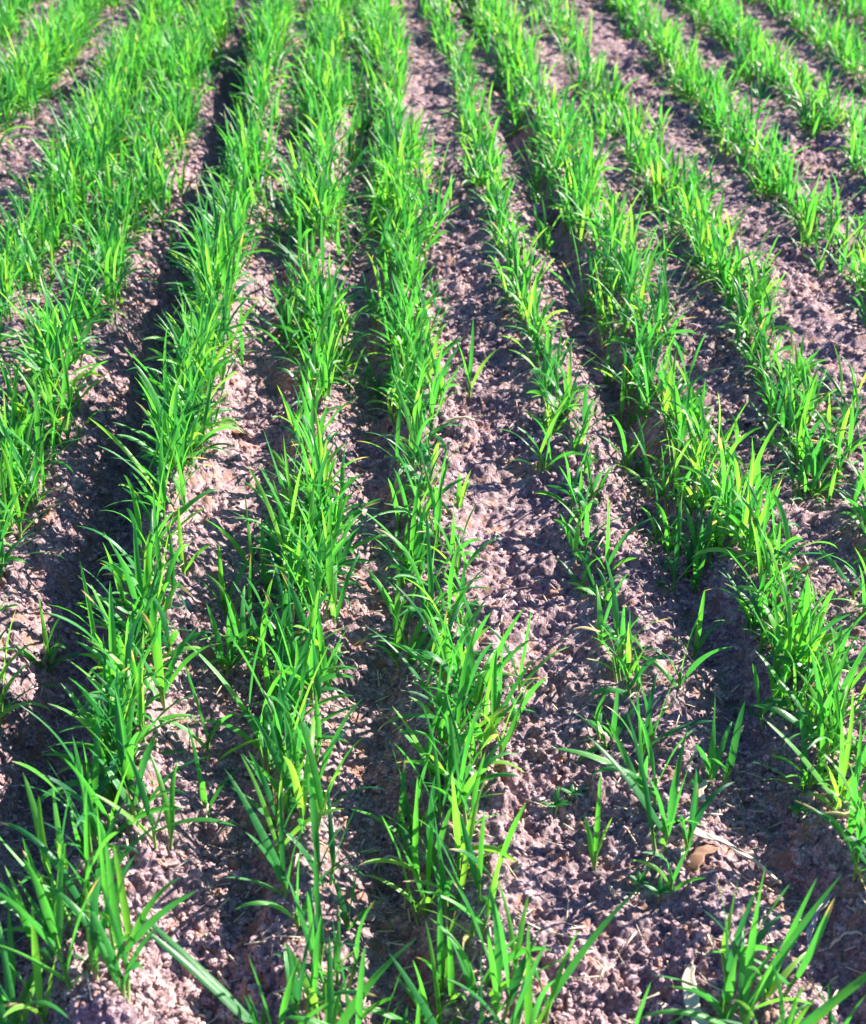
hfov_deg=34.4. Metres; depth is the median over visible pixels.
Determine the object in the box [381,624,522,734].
wheat seedling
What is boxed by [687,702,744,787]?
wheat seedling
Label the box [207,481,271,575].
wheat seedling
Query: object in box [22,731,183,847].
wheat seedling
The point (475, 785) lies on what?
wheat seedling
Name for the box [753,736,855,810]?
wheat seedling
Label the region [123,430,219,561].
wheat seedling
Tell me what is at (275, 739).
wheat seedling
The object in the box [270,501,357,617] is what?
wheat seedling
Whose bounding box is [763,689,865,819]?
wheat seedling
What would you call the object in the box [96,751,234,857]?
wheat seedling
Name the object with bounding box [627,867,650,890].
weed sprout
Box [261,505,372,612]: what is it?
wheat seedling
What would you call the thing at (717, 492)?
wheat seedling
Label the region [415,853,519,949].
wheat seedling
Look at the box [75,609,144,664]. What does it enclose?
wheat seedling
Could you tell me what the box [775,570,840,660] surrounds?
wheat seedling
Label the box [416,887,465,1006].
wheat seedling
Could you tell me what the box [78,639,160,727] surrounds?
wheat seedling
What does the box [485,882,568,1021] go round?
wheat seedling
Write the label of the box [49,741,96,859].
wheat seedling
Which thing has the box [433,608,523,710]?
wheat seedling
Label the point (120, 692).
wheat seedling
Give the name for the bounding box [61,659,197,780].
wheat seedling
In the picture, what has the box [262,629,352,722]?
wheat seedling
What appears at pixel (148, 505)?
wheat seedling
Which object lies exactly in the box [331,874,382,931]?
wheat seedling
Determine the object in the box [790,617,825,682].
wheat seedling
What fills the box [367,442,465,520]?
wheat seedling
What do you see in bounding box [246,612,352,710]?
wheat seedling
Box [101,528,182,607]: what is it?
wheat seedling
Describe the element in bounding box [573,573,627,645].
wheat seedling
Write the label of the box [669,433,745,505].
wheat seedling
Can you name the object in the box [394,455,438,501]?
wheat seedling
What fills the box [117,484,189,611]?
wheat seedling
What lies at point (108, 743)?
wheat seedling
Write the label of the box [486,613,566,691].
wheat seedling
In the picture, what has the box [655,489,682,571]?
wheat seedling
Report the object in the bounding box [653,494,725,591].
wheat seedling
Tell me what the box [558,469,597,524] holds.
wheat seedling
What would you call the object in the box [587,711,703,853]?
wheat seedling
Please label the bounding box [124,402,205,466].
wheat seedling
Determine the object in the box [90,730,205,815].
wheat seedling
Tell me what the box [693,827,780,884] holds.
straw piece
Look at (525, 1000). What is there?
wheat seedling
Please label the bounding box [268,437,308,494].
wheat seedling
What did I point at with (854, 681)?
wheat seedling
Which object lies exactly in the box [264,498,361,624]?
wheat seedling
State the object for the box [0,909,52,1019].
wheat seedling
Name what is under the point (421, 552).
wheat seedling
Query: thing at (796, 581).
wheat seedling
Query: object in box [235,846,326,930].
wheat seedling
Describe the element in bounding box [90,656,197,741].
wheat seedling
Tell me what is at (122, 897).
wheat seedling
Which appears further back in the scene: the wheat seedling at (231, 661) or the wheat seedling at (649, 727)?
the wheat seedling at (231, 661)
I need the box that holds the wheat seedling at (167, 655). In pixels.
[143,618,200,671]
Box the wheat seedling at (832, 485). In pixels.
[814,462,846,503]
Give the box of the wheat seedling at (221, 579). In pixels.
[199,546,271,615]
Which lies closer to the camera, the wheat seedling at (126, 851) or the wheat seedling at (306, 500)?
the wheat seedling at (126, 851)
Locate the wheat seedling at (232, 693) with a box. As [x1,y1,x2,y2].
[187,603,323,759]
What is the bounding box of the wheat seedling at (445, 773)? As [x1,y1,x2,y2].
[397,696,518,790]
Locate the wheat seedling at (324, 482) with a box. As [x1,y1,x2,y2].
[270,453,334,530]
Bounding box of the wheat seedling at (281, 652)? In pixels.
[274,616,314,687]
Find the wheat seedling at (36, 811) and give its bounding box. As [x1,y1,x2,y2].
[18,773,104,902]
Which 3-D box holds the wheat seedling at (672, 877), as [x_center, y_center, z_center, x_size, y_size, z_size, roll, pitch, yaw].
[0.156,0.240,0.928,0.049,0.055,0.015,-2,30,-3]
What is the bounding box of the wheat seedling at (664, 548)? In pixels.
[646,507,683,552]
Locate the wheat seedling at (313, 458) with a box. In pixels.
[264,404,356,489]
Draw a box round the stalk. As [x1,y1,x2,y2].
[806,895,830,947]
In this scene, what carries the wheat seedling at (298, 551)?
on the field soil
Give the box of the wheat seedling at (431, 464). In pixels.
[385,436,457,513]
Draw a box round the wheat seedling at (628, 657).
[585,616,650,682]
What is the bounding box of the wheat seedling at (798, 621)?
[773,581,845,647]
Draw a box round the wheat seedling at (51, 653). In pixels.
[9,595,83,671]
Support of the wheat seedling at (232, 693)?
on the field soil
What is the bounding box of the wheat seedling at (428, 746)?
[392,687,486,825]
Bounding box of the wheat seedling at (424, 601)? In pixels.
[376,514,491,633]
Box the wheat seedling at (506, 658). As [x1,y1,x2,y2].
[412,616,532,712]
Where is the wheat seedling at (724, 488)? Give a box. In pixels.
[681,434,780,522]
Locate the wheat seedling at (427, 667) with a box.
[364,605,516,713]
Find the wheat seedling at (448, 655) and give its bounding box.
[428,615,505,673]
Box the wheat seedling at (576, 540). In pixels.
[554,506,621,563]
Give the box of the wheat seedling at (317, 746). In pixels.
[261,687,326,766]
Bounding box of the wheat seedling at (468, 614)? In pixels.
[427,560,479,637]
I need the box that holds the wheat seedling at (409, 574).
[384,514,461,604]
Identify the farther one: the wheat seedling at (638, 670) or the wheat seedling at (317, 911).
the wheat seedling at (638, 670)
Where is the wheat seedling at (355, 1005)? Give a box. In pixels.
[282,936,414,1023]
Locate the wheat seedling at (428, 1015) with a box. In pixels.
[390,955,501,1023]
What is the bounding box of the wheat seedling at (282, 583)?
[261,512,308,592]
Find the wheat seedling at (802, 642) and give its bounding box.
[761,589,830,686]
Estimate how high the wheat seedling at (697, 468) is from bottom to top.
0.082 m
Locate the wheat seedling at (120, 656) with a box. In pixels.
[98,626,164,679]
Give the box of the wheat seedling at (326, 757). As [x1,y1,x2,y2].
[278,696,384,815]
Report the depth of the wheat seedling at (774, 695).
1.08 m
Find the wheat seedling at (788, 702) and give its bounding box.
[756,641,856,728]
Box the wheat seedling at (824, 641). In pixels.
[797,582,865,651]
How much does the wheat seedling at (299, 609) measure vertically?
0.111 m
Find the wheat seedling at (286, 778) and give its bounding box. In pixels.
[249,711,349,811]
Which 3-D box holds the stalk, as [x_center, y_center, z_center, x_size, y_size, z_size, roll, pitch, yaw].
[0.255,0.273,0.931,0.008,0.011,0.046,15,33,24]
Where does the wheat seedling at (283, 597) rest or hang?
on the field soil
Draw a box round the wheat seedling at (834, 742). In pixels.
[790,645,865,766]
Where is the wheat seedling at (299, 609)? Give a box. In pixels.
[281,551,344,665]
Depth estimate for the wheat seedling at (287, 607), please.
1.11 m
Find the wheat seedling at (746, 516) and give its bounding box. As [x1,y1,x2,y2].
[695,456,799,548]
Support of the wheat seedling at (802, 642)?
on the field soil
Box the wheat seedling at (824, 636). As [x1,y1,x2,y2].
[768,590,844,638]
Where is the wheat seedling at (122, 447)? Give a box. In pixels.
[88,417,208,519]
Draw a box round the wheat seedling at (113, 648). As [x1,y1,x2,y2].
[95,583,143,693]
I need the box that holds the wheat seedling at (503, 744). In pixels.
[479,676,538,759]
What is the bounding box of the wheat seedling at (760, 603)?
[706,563,795,632]
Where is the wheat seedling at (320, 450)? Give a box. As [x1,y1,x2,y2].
[286,407,364,493]
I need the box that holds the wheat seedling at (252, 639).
[196,556,261,657]
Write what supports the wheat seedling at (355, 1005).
on the field soil
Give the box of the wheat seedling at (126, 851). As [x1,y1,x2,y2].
[43,785,157,902]
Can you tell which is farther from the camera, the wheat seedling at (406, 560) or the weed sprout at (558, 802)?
the wheat seedling at (406, 560)
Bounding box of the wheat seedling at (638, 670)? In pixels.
[590,637,663,697]
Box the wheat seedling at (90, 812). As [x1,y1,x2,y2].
[48,752,138,860]
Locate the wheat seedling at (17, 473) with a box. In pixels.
[1,440,68,511]
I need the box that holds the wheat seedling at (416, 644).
[367,591,446,667]
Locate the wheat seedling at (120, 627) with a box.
[85,597,149,643]
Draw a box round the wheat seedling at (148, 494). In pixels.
[131,419,165,527]
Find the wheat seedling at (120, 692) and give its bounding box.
[88,668,141,764]
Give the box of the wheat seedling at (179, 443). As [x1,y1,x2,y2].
[118,390,199,473]
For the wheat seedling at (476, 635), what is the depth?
1.09 m
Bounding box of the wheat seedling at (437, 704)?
[400,621,509,749]
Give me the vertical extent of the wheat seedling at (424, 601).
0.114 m
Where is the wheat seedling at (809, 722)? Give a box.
[770,669,865,768]
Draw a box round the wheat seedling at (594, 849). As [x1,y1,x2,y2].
[579,774,611,870]
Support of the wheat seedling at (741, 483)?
on the field soil
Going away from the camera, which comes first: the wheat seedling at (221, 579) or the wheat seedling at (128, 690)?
the wheat seedling at (128, 690)
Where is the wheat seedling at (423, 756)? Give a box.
[388,718,482,786]
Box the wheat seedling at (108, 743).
[81,694,153,785]
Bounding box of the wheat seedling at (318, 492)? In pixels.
[284,437,348,543]
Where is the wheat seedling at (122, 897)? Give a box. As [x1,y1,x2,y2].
[84,800,178,964]
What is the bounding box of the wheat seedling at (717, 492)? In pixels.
[702,462,752,521]
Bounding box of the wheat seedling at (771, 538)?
[728,476,786,551]
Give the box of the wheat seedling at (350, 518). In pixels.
[281,476,380,563]
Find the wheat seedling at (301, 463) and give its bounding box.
[274,437,331,493]
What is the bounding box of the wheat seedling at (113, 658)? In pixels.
[76,618,178,685]
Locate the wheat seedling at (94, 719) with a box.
[48,647,185,788]
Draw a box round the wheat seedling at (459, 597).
[393,546,488,654]
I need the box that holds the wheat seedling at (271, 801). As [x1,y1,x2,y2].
[241,751,344,860]
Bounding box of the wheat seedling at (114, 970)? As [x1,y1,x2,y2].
[83,884,158,1002]
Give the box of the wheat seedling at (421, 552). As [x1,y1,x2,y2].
[370,514,440,587]
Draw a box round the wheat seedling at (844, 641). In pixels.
[780,607,865,697]
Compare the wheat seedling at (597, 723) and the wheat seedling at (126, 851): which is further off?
the wheat seedling at (597, 723)
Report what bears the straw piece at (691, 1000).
on the field soil
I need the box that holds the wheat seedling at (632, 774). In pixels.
[552,690,694,808]
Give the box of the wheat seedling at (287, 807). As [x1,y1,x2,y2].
[230,707,313,828]
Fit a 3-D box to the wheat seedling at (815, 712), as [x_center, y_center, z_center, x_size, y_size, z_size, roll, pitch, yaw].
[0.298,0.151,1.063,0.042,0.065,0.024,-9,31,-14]
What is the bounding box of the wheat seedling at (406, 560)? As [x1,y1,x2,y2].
[377,520,434,579]
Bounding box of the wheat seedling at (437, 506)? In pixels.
[388,457,466,551]
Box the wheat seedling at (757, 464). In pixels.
[701,423,788,509]
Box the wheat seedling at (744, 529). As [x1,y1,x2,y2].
[722,491,793,562]
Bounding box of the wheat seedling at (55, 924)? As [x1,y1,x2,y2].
[0,839,134,991]
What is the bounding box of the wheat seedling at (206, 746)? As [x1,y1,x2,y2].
[161,659,236,760]
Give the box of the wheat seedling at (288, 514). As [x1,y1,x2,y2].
[234,435,335,548]
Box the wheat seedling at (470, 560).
[424,505,501,575]
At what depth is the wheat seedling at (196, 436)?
1.37 m
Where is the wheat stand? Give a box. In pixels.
[0,0,865,1023]
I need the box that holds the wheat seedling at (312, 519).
[234,464,365,569]
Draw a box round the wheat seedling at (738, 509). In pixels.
[733,479,765,549]
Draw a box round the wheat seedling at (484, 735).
[454,700,522,770]
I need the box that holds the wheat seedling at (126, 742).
[113,663,139,806]
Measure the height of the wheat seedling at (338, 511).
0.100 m
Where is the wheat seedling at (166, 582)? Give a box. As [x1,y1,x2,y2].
[101,513,182,621]
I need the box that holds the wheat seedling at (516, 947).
[496,876,532,984]
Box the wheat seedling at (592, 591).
[573,567,618,605]
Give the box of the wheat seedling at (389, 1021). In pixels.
[383,967,406,1023]
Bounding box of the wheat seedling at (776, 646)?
[766,597,824,706]
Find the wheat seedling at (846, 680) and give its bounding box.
[821,648,865,723]
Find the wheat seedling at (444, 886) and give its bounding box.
[403,793,481,921]
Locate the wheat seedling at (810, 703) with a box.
[771,627,847,734]
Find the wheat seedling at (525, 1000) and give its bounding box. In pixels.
[448,926,560,1023]
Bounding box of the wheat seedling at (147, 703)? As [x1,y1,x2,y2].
[67,631,195,763]
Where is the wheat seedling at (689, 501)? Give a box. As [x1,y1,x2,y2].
[672,463,723,518]
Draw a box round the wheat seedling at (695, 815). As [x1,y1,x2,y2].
[679,770,733,856]
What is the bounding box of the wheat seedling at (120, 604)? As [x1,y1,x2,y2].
[78,547,182,637]
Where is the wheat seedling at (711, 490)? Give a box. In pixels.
[690,477,752,535]
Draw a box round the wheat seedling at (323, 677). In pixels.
[273,626,354,709]
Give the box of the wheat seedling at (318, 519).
[299,486,356,545]
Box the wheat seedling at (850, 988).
[786,972,865,1023]
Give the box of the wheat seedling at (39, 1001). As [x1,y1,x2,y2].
[0,907,67,1023]
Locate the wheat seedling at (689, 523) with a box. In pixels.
[655,499,742,563]
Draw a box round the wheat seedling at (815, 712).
[795,674,839,731]
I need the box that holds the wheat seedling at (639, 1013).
[634,983,683,1023]
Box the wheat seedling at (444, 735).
[409,678,486,743]
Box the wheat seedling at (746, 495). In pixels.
[710,468,766,533]
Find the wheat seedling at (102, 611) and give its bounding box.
[83,583,169,673]
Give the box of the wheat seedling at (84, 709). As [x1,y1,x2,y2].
[72,666,148,771]
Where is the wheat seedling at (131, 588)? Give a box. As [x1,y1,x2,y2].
[82,549,157,637]
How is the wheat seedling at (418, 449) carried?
on the field soil
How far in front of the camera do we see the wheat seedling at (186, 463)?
1.34 m
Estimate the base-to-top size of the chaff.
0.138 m
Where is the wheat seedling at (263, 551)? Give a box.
[223,512,284,597]
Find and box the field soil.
[0,0,865,1023]
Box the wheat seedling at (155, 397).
[133,362,200,468]
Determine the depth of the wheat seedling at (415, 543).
1.26 m
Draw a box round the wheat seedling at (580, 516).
[539,466,613,533]
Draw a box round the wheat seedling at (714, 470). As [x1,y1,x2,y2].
[699,426,773,486]
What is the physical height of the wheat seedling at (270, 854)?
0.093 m
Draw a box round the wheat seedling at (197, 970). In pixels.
[136,911,265,1023]
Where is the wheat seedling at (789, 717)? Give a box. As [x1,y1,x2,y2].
[752,650,865,752]
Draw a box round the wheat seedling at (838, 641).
[783,624,865,716]
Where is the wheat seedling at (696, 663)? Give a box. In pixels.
[641,609,728,688]
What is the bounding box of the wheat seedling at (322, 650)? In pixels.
[308,587,358,691]
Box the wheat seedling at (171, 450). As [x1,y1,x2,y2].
[136,402,212,480]
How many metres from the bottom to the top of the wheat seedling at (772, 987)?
0.096 m
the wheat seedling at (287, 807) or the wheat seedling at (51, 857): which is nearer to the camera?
the wheat seedling at (51, 857)
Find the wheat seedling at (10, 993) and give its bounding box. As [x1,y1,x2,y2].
[0,924,45,1023]
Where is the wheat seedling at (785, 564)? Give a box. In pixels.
[763,537,804,595]
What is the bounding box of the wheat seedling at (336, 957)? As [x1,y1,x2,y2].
[306,902,373,994]
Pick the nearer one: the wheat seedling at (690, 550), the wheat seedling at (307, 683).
the wheat seedling at (307, 683)
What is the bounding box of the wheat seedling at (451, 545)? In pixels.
[414,496,481,564]
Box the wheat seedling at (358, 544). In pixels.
[262,477,387,563]
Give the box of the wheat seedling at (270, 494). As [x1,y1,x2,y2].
[254,433,321,525]
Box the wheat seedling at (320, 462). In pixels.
[289,434,323,489]
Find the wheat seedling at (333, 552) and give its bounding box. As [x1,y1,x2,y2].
[273,535,356,599]
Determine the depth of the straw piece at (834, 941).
0.92 m
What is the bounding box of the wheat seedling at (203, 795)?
[186,722,241,816]
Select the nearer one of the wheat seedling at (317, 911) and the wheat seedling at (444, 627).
the wheat seedling at (317, 911)
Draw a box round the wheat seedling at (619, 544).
[573,494,652,575]
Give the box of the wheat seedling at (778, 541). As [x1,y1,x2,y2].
[771,524,795,593]
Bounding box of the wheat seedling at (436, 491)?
[434,449,447,502]
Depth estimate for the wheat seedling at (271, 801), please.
0.92 m
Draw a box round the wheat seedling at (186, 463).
[141,403,192,469]
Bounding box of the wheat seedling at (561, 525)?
[554,505,594,548]
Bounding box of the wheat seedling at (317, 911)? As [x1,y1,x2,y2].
[286,848,360,969]
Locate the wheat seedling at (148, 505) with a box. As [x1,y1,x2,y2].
[120,449,158,515]
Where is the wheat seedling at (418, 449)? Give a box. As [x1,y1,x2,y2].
[408,439,438,480]
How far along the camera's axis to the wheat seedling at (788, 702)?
1.07 m
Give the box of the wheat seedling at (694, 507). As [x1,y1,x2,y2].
[668,433,712,514]
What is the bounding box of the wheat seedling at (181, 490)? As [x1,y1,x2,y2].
[133,442,202,511]
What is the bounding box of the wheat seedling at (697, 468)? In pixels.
[682,449,740,503]
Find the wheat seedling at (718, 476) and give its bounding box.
[701,450,745,500]
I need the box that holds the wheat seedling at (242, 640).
[213,565,304,679]
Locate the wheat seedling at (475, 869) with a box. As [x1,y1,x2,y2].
[450,803,525,913]
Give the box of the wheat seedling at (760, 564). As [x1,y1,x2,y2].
[721,519,832,612]
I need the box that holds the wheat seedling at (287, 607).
[240,564,347,681]
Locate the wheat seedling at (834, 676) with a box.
[783,633,862,759]
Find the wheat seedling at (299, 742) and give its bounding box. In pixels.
[270,697,306,787]
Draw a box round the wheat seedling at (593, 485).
[572,453,622,505]
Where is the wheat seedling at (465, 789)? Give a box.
[395,700,507,823]
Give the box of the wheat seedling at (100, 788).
[12,694,148,815]
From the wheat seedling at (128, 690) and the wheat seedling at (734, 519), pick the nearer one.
the wheat seedling at (128, 690)
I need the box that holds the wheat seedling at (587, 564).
[554,543,630,596]
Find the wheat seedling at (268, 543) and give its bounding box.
[264,508,301,577]
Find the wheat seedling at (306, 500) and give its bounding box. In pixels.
[278,457,347,510]
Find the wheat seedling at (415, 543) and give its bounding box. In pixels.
[360,466,428,574]
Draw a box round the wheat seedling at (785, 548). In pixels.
[742,493,805,580]
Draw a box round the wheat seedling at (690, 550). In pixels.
[665,493,718,577]
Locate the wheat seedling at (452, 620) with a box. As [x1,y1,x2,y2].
[395,584,506,662]
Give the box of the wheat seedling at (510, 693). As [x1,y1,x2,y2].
[443,641,534,723]
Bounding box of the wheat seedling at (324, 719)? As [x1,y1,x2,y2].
[240,643,352,743]
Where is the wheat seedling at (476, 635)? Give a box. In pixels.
[398,608,495,679]
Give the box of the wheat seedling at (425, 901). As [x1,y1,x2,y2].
[364,817,457,926]
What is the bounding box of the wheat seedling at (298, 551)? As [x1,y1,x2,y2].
[266,491,348,602]
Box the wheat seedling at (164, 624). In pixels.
[115,570,211,656]
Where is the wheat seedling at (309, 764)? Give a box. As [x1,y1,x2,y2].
[283,714,341,832]
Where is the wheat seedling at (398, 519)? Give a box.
[388,469,424,546]
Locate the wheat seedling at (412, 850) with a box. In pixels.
[358,776,460,893]
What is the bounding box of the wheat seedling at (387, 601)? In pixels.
[365,565,427,618]
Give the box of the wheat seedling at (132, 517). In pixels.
[98,505,208,577]
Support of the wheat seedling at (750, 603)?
on the field soil
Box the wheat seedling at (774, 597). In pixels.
[744,582,820,646]
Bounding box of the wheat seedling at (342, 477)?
[308,438,363,505]
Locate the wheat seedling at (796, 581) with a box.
[765,548,809,605]
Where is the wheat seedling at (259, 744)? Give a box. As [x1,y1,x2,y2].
[191,646,348,776]
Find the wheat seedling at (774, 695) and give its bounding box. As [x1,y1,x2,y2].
[730,656,815,729]
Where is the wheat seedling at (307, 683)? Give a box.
[259,574,322,716]
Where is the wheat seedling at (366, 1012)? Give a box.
[319,939,396,1023]
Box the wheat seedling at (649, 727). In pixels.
[605,671,712,755]
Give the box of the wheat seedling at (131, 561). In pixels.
[79,514,191,596]
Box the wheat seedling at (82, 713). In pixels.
[42,684,145,767]
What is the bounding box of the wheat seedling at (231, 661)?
[201,602,260,674]
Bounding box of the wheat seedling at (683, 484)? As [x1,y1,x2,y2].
[675,450,717,513]
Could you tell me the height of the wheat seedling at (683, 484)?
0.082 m
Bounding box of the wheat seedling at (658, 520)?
[641,486,663,546]
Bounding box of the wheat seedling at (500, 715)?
[482,651,545,740]
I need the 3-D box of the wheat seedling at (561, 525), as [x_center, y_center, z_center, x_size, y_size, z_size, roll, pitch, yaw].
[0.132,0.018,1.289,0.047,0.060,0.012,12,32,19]
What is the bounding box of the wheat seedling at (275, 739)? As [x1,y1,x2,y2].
[267,700,334,765]
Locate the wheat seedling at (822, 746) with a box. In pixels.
[764,705,846,793]
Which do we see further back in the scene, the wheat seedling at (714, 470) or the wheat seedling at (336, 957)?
the wheat seedling at (714, 470)
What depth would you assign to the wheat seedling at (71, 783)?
0.98 m
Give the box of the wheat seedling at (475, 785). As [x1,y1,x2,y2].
[427,712,510,834]
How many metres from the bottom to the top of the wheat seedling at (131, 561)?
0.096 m
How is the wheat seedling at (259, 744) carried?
on the field soil
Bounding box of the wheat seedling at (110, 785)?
[51,732,157,806]
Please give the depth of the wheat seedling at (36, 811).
0.88 m
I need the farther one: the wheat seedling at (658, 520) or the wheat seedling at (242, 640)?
the wheat seedling at (658, 520)
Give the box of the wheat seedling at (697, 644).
[669,590,725,657]
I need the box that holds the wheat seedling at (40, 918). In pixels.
[2,837,67,933]
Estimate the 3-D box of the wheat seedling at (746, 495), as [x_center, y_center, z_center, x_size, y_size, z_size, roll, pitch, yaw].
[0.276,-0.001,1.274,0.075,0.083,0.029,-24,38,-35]
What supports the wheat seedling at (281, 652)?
on the field soil
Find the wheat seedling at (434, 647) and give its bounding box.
[414,613,446,679]
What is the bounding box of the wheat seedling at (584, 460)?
[578,434,600,481]
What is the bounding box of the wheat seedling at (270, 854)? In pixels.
[224,768,307,898]
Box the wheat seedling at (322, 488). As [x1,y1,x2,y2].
[263,432,332,529]
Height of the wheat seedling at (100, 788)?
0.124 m
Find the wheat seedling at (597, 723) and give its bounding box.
[569,686,642,762]
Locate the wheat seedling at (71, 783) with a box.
[36,697,149,804]
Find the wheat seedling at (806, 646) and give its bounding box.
[753,602,850,680]
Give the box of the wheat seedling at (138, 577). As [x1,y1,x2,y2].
[98,522,174,631]
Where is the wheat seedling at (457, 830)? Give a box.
[414,774,517,880]
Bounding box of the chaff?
[0,4,865,1023]
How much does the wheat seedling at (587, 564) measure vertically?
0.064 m
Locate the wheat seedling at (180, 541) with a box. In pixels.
[149,505,210,574]
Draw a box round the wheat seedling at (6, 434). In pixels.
[0,396,40,474]
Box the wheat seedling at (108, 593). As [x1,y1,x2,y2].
[81,568,152,621]
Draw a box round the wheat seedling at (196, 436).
[168,398,212,461]
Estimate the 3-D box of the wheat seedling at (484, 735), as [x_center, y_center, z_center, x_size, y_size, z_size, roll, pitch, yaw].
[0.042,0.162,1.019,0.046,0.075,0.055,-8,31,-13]
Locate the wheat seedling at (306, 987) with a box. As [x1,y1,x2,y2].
[275,916,358,1019]
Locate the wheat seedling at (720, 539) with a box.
[703,499,741,559]
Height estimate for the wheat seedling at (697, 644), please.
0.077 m
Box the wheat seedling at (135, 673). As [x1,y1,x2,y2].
[67,632,144,728]
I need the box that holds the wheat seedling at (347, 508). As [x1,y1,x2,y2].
[299,484,379,542]
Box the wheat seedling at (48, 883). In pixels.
[21,848,51,914]
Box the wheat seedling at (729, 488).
[702,469,742,516]
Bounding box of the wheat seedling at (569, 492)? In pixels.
[535,446,598,514]
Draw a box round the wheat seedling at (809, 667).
[764,595,865,700]
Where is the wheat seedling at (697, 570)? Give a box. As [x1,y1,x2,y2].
[686,541,709,593]
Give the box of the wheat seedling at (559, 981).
[509,885,641,1023]
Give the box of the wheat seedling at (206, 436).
[158,395,236,468]
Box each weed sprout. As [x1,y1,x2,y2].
[540,786,568,815]
[555,784,588,802]
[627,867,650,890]
[645,876,672,902]
[785,797,811,815]
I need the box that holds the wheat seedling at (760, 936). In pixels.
[705,883,788,976]
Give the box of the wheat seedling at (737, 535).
[712,466,793,568]
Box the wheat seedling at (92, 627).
[46,560,104,680]
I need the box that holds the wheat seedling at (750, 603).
[725,548,770,636]
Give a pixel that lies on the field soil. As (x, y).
(532, 562)
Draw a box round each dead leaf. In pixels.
[232,430,256,438]
[686,843,718,872]
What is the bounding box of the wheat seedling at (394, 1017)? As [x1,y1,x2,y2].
[363,920,507,1023]
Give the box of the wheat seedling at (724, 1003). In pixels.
[653,882,785,1023]
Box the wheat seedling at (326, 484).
[274,439,375,540]
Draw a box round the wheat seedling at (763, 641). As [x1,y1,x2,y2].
[737,585,803,654]
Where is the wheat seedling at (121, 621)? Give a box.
[74,566,190,654]
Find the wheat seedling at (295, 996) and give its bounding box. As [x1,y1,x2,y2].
[284,916,377,1023]
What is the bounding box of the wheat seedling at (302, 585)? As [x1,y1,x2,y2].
[245,537,337,618]
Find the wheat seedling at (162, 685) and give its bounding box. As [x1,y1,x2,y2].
[123,611,209,709]
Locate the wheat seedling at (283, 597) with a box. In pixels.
[246,552,324,641]
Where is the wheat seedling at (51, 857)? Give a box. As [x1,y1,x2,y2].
[0,791,134,930]
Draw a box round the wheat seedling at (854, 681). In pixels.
[821,621,865,713]
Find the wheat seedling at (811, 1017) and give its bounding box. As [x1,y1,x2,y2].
[715,961,838,1023]
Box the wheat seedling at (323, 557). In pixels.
[312,523,361,592]
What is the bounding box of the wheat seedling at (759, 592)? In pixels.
[736,527,825,622]
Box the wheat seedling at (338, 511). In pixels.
[264,454,378,546]
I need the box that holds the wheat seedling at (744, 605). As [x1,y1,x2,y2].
[737,566,771,634]
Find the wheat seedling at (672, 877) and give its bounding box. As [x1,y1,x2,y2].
[632,842,704,891]
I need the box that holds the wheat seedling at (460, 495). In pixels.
[433,471,472,508]
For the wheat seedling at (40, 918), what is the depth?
0.87 m
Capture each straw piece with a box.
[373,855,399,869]
[445,416,476,421]
[681,964,708,1023]
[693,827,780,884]
[698,778,715,801]
[830,930,862,948]
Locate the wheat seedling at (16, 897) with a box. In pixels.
[0,865,87,972]
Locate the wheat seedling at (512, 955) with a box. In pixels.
[430,890,549,1002]
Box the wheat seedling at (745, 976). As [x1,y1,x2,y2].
[637,865,839,1023]
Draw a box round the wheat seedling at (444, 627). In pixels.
[409,605,490,676]
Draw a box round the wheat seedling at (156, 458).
[118,411,182,475]
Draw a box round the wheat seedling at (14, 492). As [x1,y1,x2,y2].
[0,444,66,538]
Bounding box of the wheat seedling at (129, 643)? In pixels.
[46,610,141,713]
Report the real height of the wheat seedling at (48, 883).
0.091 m
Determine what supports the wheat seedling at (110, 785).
on the field soil
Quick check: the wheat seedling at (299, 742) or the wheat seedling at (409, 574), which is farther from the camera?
the wheat seedling at (409, 574)
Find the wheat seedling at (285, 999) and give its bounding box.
[249,957,328,1023]
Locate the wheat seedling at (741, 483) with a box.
[729,453,753,522]
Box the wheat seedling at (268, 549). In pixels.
[232,504,358,588]
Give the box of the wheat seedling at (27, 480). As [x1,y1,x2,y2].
[3,449,49,504]
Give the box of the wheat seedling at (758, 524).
[692,468,837,573]
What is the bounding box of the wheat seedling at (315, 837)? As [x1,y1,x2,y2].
[284,777,372,885]
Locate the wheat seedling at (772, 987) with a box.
[705,878,834,1007]
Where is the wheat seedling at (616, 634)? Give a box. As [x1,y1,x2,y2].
[593,555,664,658]
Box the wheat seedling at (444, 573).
[437,565,490,602]
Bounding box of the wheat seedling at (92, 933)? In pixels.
[47,840,196,985]
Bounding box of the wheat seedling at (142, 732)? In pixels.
[49,679,158,754]
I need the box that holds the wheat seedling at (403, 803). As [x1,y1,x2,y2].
[352,735,455,854]
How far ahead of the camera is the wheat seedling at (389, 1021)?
0.86 m
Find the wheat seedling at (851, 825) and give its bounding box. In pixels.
[844,721,865,850]
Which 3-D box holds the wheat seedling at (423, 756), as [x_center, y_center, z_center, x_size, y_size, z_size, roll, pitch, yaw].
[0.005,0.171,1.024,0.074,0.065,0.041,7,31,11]
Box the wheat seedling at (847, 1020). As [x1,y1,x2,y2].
[828,984,865,1023]
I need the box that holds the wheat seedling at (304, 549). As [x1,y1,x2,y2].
[259,522,346,616]
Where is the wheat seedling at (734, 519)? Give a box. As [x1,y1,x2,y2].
[716,478,854,570]
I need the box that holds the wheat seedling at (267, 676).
[262,636,299,698]
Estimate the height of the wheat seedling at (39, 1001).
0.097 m
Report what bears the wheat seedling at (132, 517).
on the field soil
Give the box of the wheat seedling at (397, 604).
[353,566,451,651]

